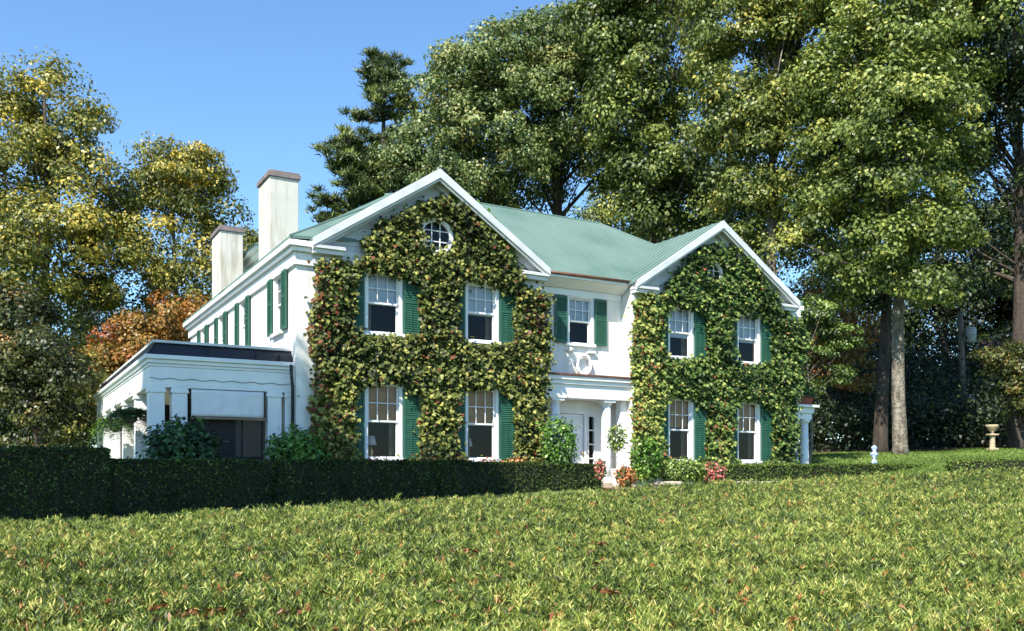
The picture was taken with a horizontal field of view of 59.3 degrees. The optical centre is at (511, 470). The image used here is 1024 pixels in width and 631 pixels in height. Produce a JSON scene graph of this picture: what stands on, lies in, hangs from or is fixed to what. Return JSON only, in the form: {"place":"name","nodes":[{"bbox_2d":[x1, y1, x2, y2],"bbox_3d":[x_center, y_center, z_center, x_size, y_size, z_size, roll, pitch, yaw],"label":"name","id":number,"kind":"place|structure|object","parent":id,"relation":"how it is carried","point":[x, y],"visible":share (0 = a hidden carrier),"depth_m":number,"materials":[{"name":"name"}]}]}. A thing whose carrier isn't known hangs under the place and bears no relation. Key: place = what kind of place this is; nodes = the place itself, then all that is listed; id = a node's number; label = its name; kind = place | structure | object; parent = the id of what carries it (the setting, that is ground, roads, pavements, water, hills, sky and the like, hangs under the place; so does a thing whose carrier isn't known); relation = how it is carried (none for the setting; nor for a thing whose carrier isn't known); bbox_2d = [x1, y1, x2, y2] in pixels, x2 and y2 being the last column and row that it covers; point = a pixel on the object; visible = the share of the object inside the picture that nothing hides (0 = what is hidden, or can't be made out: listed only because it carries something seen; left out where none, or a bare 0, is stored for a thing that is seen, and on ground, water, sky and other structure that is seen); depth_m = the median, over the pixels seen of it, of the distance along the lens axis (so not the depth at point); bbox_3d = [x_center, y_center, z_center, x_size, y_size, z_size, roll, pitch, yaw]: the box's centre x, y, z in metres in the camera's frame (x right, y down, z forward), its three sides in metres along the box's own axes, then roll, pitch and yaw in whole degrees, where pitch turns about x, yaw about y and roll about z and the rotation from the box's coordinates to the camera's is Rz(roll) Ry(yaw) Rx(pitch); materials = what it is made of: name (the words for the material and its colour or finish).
{"place":"outdoors","nodes":[
{"label":"outdoors","id":0,"kind":"place"},
{"bbox_2d":[0,0,1023,445],"label":"sky","id":1,"kind":"structure","parent":0,"point":[258,82],"materials":[{"name":"blue"}]},
{"bbox_2d":[42,437,1023,522],"bbox_3d":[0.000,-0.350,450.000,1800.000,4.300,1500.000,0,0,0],"label":"ground","id":2,"kind":"structure","parent":0,"point":[555,492],"depth_m":30.32,"materials":[{"name":"green plant"}]},
{"bbox_2d":[0,218,38,287],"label":"woodland tree","id":3,"kind":"object","parent":2,"relation":"on","point":[8,260],"depth_m":67.38,"materials":[{"name":"green plant"}]},
{"bbox_2d":[0,280,69,419],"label":"young tree","id":4,"kind":"object","parent":2,"relation":"on","point":[30,307],"visible":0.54,"depth_m":33.43,"materials":[{"name":"green plant"}]},
{"bbox_2d":[0,426,83,447],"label":"shade thicket","id":5,"kind":"object","parent":2,"relation":"on","point":[13,441],"visible":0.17,"depth_m":30.84,"materials":[{"name":"green plant"}]},
{"bbox_2d":[0,343,96,447],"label":"woodland tree","id":6,"kind":"object","parent":2,"relation":"on","point":[4,426],"visible":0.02,"depth_m":56.46,"materials":[{"name":"green plant"}]},
{"bbox_2d":[0,321,108,448],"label":"young tree","id":7,"kind":"object","parent":2,"relation":"on","point":[33,389],"visible":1,"depth_m":29.50,"materials":[{"name":"green plant"}]},
{"bbox_2d":[0,444,110,522],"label":"clipped hedge","id":8,"kind":"object","parent":2,"relation":"on","point":[42,482],"visible":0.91,"depth_m":17.49,"materials":[{"name":"green plant"}]},
{"bbox_2d":[38,346,111,446],"bbox_3d":[-17.312,-2.106,36.097,3.758,5.812,2.851,0,0,22],"label":"young tree","id":9,"kind":"object","parent":2,"relation":"on","point":[87,393],"visible":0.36,"depth_m":35.84,"materials":[{"name":"green plant"}]},
{"bbox_2d":[66,437,102,447],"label":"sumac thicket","id":10,"kind":"object","parent":2,"relation":"on","point":[86,444],"visible":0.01,"depth_m":31.32,"materials":[{"name":"green plant"}]},
{"bbox_2d":[0,45,171,445],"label":"ash tree","id":11,"kind":"object","parent":2,"relation":"on","point":[82,227],"visible":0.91,"depth_m":44.54,"materials":[{"name":"yellow plant"}]},
{"bbox_2d":[60,268,152,442],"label":"woodland tree","id":12,"kind":"object","parent":2,"relation":"on","point":[98,318],"visible":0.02,"depth_m":62.11,"materials":[{"name":"green plant"}]},
{"bbox_2d":[71,288,211,406],"bbox_3d":[-16.306,-3.715,39.841,7.331,9.015,4.757,0,0,0],"label":"autumn maple","id":13,"kind":"object","parent":2,"relation":"on","point":[130,342],"visible":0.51,"depth_m":39.07,"materials":[{"name":"orange plant"}]},
{"bbox_2d":[80,131,258,333],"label":"ash tree","id":14,"kind":"object","parent":2,"relation":"on","point":[191,171],"visible":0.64,"depth_m":46.96,"materials":[{"name":"yellow plant"}]},
{"bbox_2d":[135,414,228,458],"bbox_3d":[-7.387,-0.202,20.060,1.947,2.153,1.801,0,0,37],"label":"hydrangea bush","id":15,"kind":"object","parent":2,"relation":"on","point":[183,442],"visible":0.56,"depth_m":19.71,"materials":[{"name":"green plant"}]},
{"bbox_2d":[262,421,335,459],"bbox_3d":[-5.095,-0.158,21.308,1.740,2.028,1.767,0,0,0],"label":"laurel bush","id":16,"kind":"object","parent":2,"relation":"on","point":[287,447],"visible":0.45,"depth_m":20.95,"materials":[{"name":"green plant"}]},
{"bbox_2d":[302,129,397,222],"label":"pine tree","id":17,"kind":"object","parent":2,"relation":"on","point":[343,163],"visible":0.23,"depth_m":51.07,"materials":[{"name":"green plant"}]},
{"bbox_2d":[108,456,603,516],"bbox_3d":[-3.099,0.422,21.584,12.614,1.492,1.132,0,0,-30],"label":"clipped hedge","id":18,"kind":"object","parent":2,"relation":"on","point":[157,485],"visible":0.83,"depth_m":20.24,"materials":[{"name":"green plant"}]},
{"bbox_2d":[334,452,353,459],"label":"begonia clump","id":19,"kind":"object","parent":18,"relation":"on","point":[346,457],"visible":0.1,"depth_m":21.72,"materials":[{"name":"green plant"}]},
{"bbox_2d":[366,451,387,460],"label":"begonia clump","id":20,"kind":"object","parent":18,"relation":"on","point":[369,458],"visible":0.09,"depth_m":22.04,"materials":[{"name":"white plant"}]},
{"bbox_2d":[319,44,431,222],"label":"pine tree","id":21,"kind":"object","parent":2,"relation":"on","point":[378,75],"visible":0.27,"depth_m":53.37,"materials":[{"name":"green plant"}]},
{"bbox_2d":[93,169,819,486],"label":"ivy clad house","id":22,"kind":"structure","parent":2,"relation":"on","point":[248,322],"depth_m":24.82,"materials":[{"name":"white paint"}]},
{"bbox_2d":[85,403,133,446],"bbox_3d":[-10.522,-1.211,23.936,1.768,1.181,1.538,0,0,40],"label":"hanging fern","id":23,"kind":"object","parent":22,"relation":"hanging from","point":[98,421],"visible":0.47,"depth_m":23.80,"materials":[{"name":"green plant"}]},
{"bbox_2d":[90,392,146,441],"bbox_3d":[-9.206,-1.287,21.746,1.834,1.228,1.851,0,0,0],"label":"hanging fern","id":24,"kind":"object","parent":22,"relation":"hanging from","point":[129,415],"visible":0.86,"depth_m":21.45,"materials":[{"name":"green plant"}]},
{"bbox_2d":[201,330,203,345],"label":"window","id":25,"kind":"structure","parent":22,"relation":"in","point":[202,331],"depth_m":32.13,"materials":[{"name":"white paint"}]},
{"bbox_2d":[150,377,285,384],"bbox_3d":[-6.854,-2.120,21.314,3.251,0.043,0.011,0,0,-30],"label":"light string","id":26,"kind":"object","parent":22,"relation":"attached to","point":[218,381],"visible":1,"depth_m":21.21,"materials":[{"name":"white"}]},
{"bbox_2d":[218,317,222,343],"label":"window","id":27,"kind":"structure","parent":22,"relation":"in","point":[220,320],"depth_m":29.52,"materials":[{"name":"white paint"}]},
{"bbox_2d":[239,302,244,345],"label":"window","id":28,"kind":"structure","parent":22,"relation":"in","point":[242,305],"depth_m":26.92,"materials":[{"name":"white paint"}]},
{"bbox_2d":[270,277,284,337],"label":"window","id":29,"kind":"structure","parent":22,"relation":"in","point":[277,331],"depth_m":23.57,"materials":[{"name":"white paint"}]},
{"bbox_2d":[368,436,376,456],"bbox_3d":[-3.689,-0.580,23.507,0.300,0.660,0.300,0,0,0],"label":"table lamp","id":30,"kind":"object","parent":22,"relation":"in","point":[371,442],"visible":0.61,"depth_m":23.43,"materials":[{"name":"fabric"}]},
{"bbox_2d":[363,268,404,337],"bbox_3d":[-3.332,-4.295,23.080,1.140,1.710,0.344,0,0,-30],"label":"window","id":31,"kind":"structure","parent":22,"relation":"in","point":[381,290],"depth_m":23.13,"materials":[{"name":"white paint"}]},
{"bbox_2d":[363,380,404,460],"bbox_3d":[-3.332,-1.275,23.080,1.140,2.090,0.344,0,0,-30],"label":"window","id":32,"kind":"structure","parent":22,"relation":"in","point":[382,403],"depth_m":23.20,"materials":[{"name":"white paint"}]},
{"bbox_2d":[298,192,556,461],"bbox_3d":[-1.938,-3.459,23.494,7.353,7.932,0.580,0,0,-29],"label":"climbing ivy","id":33,"kind":"object","parent":22,"relation":"attached to","point":[526,365],"visible":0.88,"depth_m":23.42,"materials":[{"name":"green plant"}]},
{"bbox_2d":[419,218,452,253],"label":"oval window","id":34,"kind":"structure","parent":22,"relation":"in","point":[440,234],"depth_m":23.78,"materials":[{"name":"white paint"}]},
{"bbox_2d":[464,279,501,344],"bbox_3d":[-0.864,-4.295,24.485,1.140,1.710,0.344,0,0,-30],"label":"window","id":35,"kind":"structure","parent":22,"relation":"in","point":[483,302],"depth_m":24.58,"materials":[{"name":"white paint"}]},
{"bbox_2d":[466,385,501,461],"bbox_3d":[-0.864,-1.275,24.485,1.140,2.090,0.344,0,0,-30],"label":"window","id":36,"kind":"structure","parent":22,"relation":"in","point":[482,407],"depth_m":24.57,"materials":[{"name":"white paint"}]},
{"bbox_2d":[450,179,518,269],"bbox_3d":[-0.796,-6.626,24.281,2.254,2.288,0.143,0,0,-29],"label":"ivy strand","id":37,"kind":"object","parent":22,"relation":"attached to","point":[455,198],"visible":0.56,"depth_m":24.39,"materials":[{"name":"green plant"}]},
{"bbox_2d":[560,414,583,462],"bbox_3d":[1.800,-0.705,27.049,0.860,2.010,0.138,0,0,-30],"label":"front door","id":38,"kind":"structure","parent":22,"relation":"in","point":[577,418],"depth_m":27.17,"materials":[{"name":"white paint"}]},
{"bbox_2d":[565,295,595,347],"bbox_3d":[2.005,-4.455,26.763,1.060,1.530,0.265,0,0,-30],"label":"window","id":39,"kind":"structure","parent":22,"relation":"in","point":[579,311],"depth_m":26.86,"materials":[{"name":"white paint"}]},
{"bbox_2d":[576,353,591,373],"bbox_3d":[2.140,-3.149,26.688,0.575,0.696,0.117,0,0,-30],"label":"wreath","id":40,"kind":"object","parent":22,"relation":"on","point":[586,356],"visible":0.93,"depth_m":26.64,"materials":[{"name":"white paint"}]},
{"bbox_2d":[667,397,695,461],"bbox_3d":[5.177,-1.275,27.924,1.140,2.090,0.344,0,0,-30],"label":"window","id":41,"kind":"structure","parent":22,"relation":"in","point":[683,416],"depth_m":28.07,"materials":[{"name":"white paint"}]},
{"bbox_2d":[668,304,695,360],"bbox_3d":[5.177,-4.295,27.924,1.140,1.710,0.344,0,0,-30],"label":"window","id":42,"kind":"structure","parent":22,"relation":"in","point":[681,324],"depth_m":28.05,"materials":[{"name":"white paint"}]},
{"bbox_2d":[698,261,722,287],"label":"oval window","id":43,"kind":"structure","parent":22,"relation":"in","point":[717,267],"depth_m":28.57,"materials":[{"name":"white paint"}]},
{"bbox_2d":[623,241,813,486],"bbox_3d":[6.742,-3.410,28.436,7.726,7.836,0.607,0,0,-30],"label":"climbing ivy","id":44,"kind":"object","parent":22,"relation":"attached to","point":[772,387],"visible":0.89,"depth_m":28.31,"materials":[{"name":"green plant"}]},
{"bbox_2d":[737,400,762,463],"bbox_3d":[7.645,-1.275,29.329,1.140,2.090,0.344,0,0,-30],"label":"window","id":45,"kind":"structure","parent":22,"relation":"in","point":[749,420],"depth_m":29.47,"materials":[{"name":"white paint"}]},
{"bbox_2d":[738,312,762,364],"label":"window","id":46,"kind":"structure","parent":22,"relation":"in","point":[748,330],"depth_m":29.45,"materials":[{"name":"white paint"}]},
{"bbox_2d":[798,388,815,404],"bbox_3d":[9.856,-2.654,31.617,1.710,0.684,0.824,0,0,-30],"label":"planter box","id":47,"kind":"object","parent":22,"relation":"on","point":[808,398],"visible":0.16,"depth_m":31.53,"materials":[{"name":"red paint"}]},
{"bbox_2d":[363,6,585,205],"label":"oak tree","id":48,"kind":"object","parent":2,"relation":"on","point":[458,138],"visible":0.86,"depth_m":49.97,"materials":[{"name":"green plant"}]},
{"bbox_2d":[480,456,505,462],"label":"begonia clump","id":49,"kind":"object","parent":2,"relation":"on","point":[494,459],"visible":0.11,"depth_m":23.69,"materials":[{"name":"white plant"}]},
{"bbox_2d":[3,317,1004,447],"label":"woods","id":50,"kind":"object","parent":2,"relation":"on","point":[800,441],"depth_m":78.10,"materials":[{"name":"green plant"}]},
{"bbox_2d":[0,466,1023,630],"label":"foreground hedge","id":51,"kind":"object","parent":2,"relation":"on","point":[384,558],"visible":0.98,"depth_m":4.72,"materials":[{"name":"green plant"}]},
{"bbox_2d":[0,477,1023,630],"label":"fallen leaves","id":52,"kind":"object","parent":51,"relation":"on","point":[188,610],"visible":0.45,"depth_m":3.17,"materials":[{"name":"brown plant"}]},
{"bbox_2d":[499,456,533,462],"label":"begonia clump","id":53,"kind":"object","parent":2,"relation":"on","point":[517,459],"visible":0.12,"depth_m":24.13,"materials":[{"name":"orange plant"}]},
{"bbox_2d":[466,0,634,217],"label":"oak tree","id":54,"kind":"object","parent":2,"relation":"on","point":[564,74],"visible":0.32,"depth_m":52.20,"materials":[{"name":"green plant"}]},
{"bbox_2d":[535,414,580,465],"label":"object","id":55,"kind":"object","parent":2,"relation":"on","point":[550,444],"visible":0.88,"depth_m":24.05,"materials":[{"name":"green plant"}]},
{"bbox_2d":[594,458,606,479],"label":"flower clump","id":56,"kind":"object","parent":2,"relation":"on","point":[599,474],"visible":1,"depth_m":23.53,"materials":[{"name":"pink plant"}]},
{"bbox_2d":[566,172,676,241],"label":"woodland tree","id":57,"kind":"object","parent":2,"relation":"on","point":[588,215],"visible":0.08,"depth_m":70.09,"materials":[{"name":"green plant"}]},
{"bbox_2d":[613,463,637,487],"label":"flower clump","id":58,"kind":"object","parent":2,"relation":"on","point":[629,476],"visible":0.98,"depth_m":23.19,"materials":[{"name":"orange plant"}]},
{"bbox_2d":[627,433,666,485],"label":"leafy shrub","id":59,"kind":"object","parent":2,"relation":"on","point":[647,472],"visible":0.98,"depth_m":24.41,"materials":[{"name":"green plant"}]},
{"bbox_2d":[555,0,741,243],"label":"maple tree","id":60,"kind":"object","parent":2,"relation":"on","point":[649,200],"visible":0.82,"depth_m":46.65,"materials":[{"name":"green plant"}]},
{"bbox_2d":[648,481,682,484],"bbox_3d":[4.233,0.345,24.800,0.987,0.110,0.440,0,0,0],"label":"garden stone","id":61,"kind":"object","parent":2,"relation":"on","point":[662,482],"visible":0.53,"depth_m":24.62,"materials":[{"name":"beige stone"}]},
{"bbox_2d":[650,456,715,483],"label":"spreading shrub","id":62,"kind":"object","parent":2,"relation":"on","point":[695,474],"visible":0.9,"depth_m":25.05,"materials":[{"name":"green plant"}]},
{"bbox_2d":[700,460,727,481],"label":"flower clump","id":63,"kind":"object","parent":2,"relation":"on","point":[719,473],"visible":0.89,"depth_m":25.01,"materials":[{"name":"pink plant"}]},
{"bbox_2d":[667,0,876,274],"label":"maple tree","id":64,"kind":"object","parent":2,"relation":"on","point":[781,44],"visible":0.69,"depth_m":39.29,"materials":[{"name":"green plant"}]},
{"bbox_2d":[700,461,932,486],"bbox_3d":[10.177,0.193,29.207,10.251,1.029,0.975,0,0,-31],"label":"clipped hedge","id":65,"kind":"object","parent":2,"relation":"on","point":[762,471],"visible":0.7,"depth_m":28.17,"materials":[{"name":"green plant"}]},
{"bbox_2d":[797,292,869,463],"bbox_3d":[11.296,-3.153,33.007,3.613,6.778,2.482,0,0,0],"label":"dogwood tree","id":66,"kind":"object","parent":2,"relation":"on","point":[824,318],"visible":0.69,"depth_m":32.69,"materials":[{"name":"green plant"}]},
{"bbox_2d":[870,445,878,463],"bbox_3d":[12.699,-0.554,31.500,0.280,0.690,0.276,0,0,0],"label":"lawn ornament","id":67,"kind":"object","parent":2,"relation":"on","point":[874,454],"visible":0.91,"depth_m":31.43,"materials":[{"name":"white stone"}]},
{"bbox_2d":[768,36,998,452],"bbox_3d":[15.922,-9.623,39.450,9.457,18.330,7.169,0,0,0],"label":"maple tree","id":68,"kind":"object","parent":2,"relation":"on","point":[880,435],"visible":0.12,"depth_m":38.21,"materials":[{"name":"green plant"}]},
{"bbox_2d":[765,0,1023,454],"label":"maple tree","id":69,"kind":"object","parent":2,"relation":"on","point":[905,79],"visible":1,"depth_m":34.62,"materials":[{"name":"green plant"}]},
{"bbox_2d":[798,314,1012,452],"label":"undergrowth","id":70,"kind":"object","parent":2,"relation":"on","point":[976,413],"visible":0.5,"depth_m":41.62,"materials":[{"name":"green plant"}]},
{"bbox_2d":[787,447,1023,482],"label":"grass","id":71,"kind":"structure","parent":2,"relation":"on","point":[973,451],"depth_m":34.61,"materials":[{"name":"green plant"}]},
{"bbox_2d":[850,0,1023,447],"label":"dark tree","id":72,"kind":"object","parent":2,"relation":"on","point":[1010,98],"visible":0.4,"depth_m":37.76,"materials":[{"name":"green plant"}]},
{"bbox_2d":[944,457,1023,474],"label":"clipped hedge","id":73,"kind":"object","parent":2,"relation":"on","point":[975,464],"visible":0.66,"depth_m":24.23,"materials":[{"name":"green plant"}]},
{"bbox_2d":[957,311,1011,442],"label":"utility pole","id":74,"kind":"object","parent":2,"relation":"on","point":[969,333],"visible":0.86,"depth_m":43.88,"materials":[{"name":"grey wood"}]},
{"bbox_2d":[966,341,1011,436],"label":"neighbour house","id":75,"kind":"structure","parent":2,"relation":"on","point":[987,375],"depth_m":50.52,"materials":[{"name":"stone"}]},
{"bbox_2d":[985,424,999,449],"bbox_3d":[20.050,-1.324,37.500,0.571,1.197,0.571,0,0,0],"label":"garden urn","id":76,"kind":"object","parent":2,"relation":"on","point":[992,428],"visible":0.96,"depth_m":37.40,"materials":[{"name":"stone"}]},
{"bbox_2d":[964,338,1023,449],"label":"young tree","id":77,"kind":"object","parent":2,"relation":"on","point":[998,361],"visible":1,"depth_m":36.20,"materials":[{"name":"green plant"}]},
{"bbox_2d":[610,452,621,487],"bbox_3d":[2.944,-0.100,25.200,0.400,1.200,0.394,0,0,0],"label":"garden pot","id":78,"kind":"object","parent":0,"point":[613,480],"visible":0.42,"depth_m":25.11,"materials":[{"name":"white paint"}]},
{"bbox_2d":[605,423,628,451],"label":"potted shrub","id":79,"kind":"object","parent":78,"relation":"in","point":[615,445],"visible":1,"depth_m":25.11,"materials":[{"name":"green plant"}]},
{"bbox_2d":[798,436,1005,453],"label":"woodland floor","id":80,"kind":"structure","parent":0,"point":[825,450],"depth_m":41.73,"materials":[{"name":"green plant"}]},
{"bbox_2d":[647,115,808,278],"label":"woodland tree","id":81,"kind":"object","parent":80,"relation":"on","point":[735,217],"visible":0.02,"depth_m":58.78,"materials":[{"name":"green plant"}]},
{"bbox_2d":[762,251,815,328],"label":"woodland tree","id":82,"kind":"object","parent":80,"relation":"on","point":[787,285],"depth_m":56.78,"materials":[{"name":"green plant"}]},
{"bbox_2d":[800,281,891,447],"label":"autumn maple","id":83,"kind":"object","parent":80,"relation":"on","point":[860,384],"visible":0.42,"depth_m":41.75,"materials":[{"name":"green plant"}]},
{"bbox_2d":[785,263,934,441],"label":"woodland tree","id":84,"kind":"object","parent":80,"relation":"on","point":[808,281],"visible":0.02,"depth_m":54.14,"materials":[{"name":"green plant"}]},
{"bbox_2d":[785,190,965,428],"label":"woodland tree","id":85,"kind":"object","parent":80,"relation":"on","point":[816,257],"visible":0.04,"depth_m":62.29,"materials":[{"name":"green plant"}]},
{"bbox_2d":[818,299,988,439],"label":"woodland tree","id":86,"kind":"object","parent":80,"relation":"on","point":[915,333],"visible":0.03,"depth_m":53.38,"materials":[{"name":"green plant"}]},
{"bbox_2d":[843,205,1013,389],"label":"woodland tree","id":87,"kind":"object","parent":80,"relation":"on","point":[946,316],"visible":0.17,"depth_m":54.63,"materials":[{"name":"green plant"}]},
{"bbox_2d":[924,168,1013,349],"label":"woodland tree","id":88,"kind":"object","parent":80,"relation":"on","point":[987,195],"visible":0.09,"depth_m":57.19,"materials":[{"name":"green plant"}]},
{"bbox_2d":[967,212,1014,333],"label":"woodland tree","id":89,"kind":"object","parent":80,"relation":"on","point":[990,292],"visible":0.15,"depth_m":54.25,"materials":[{"name":"green plant"}]}
]}

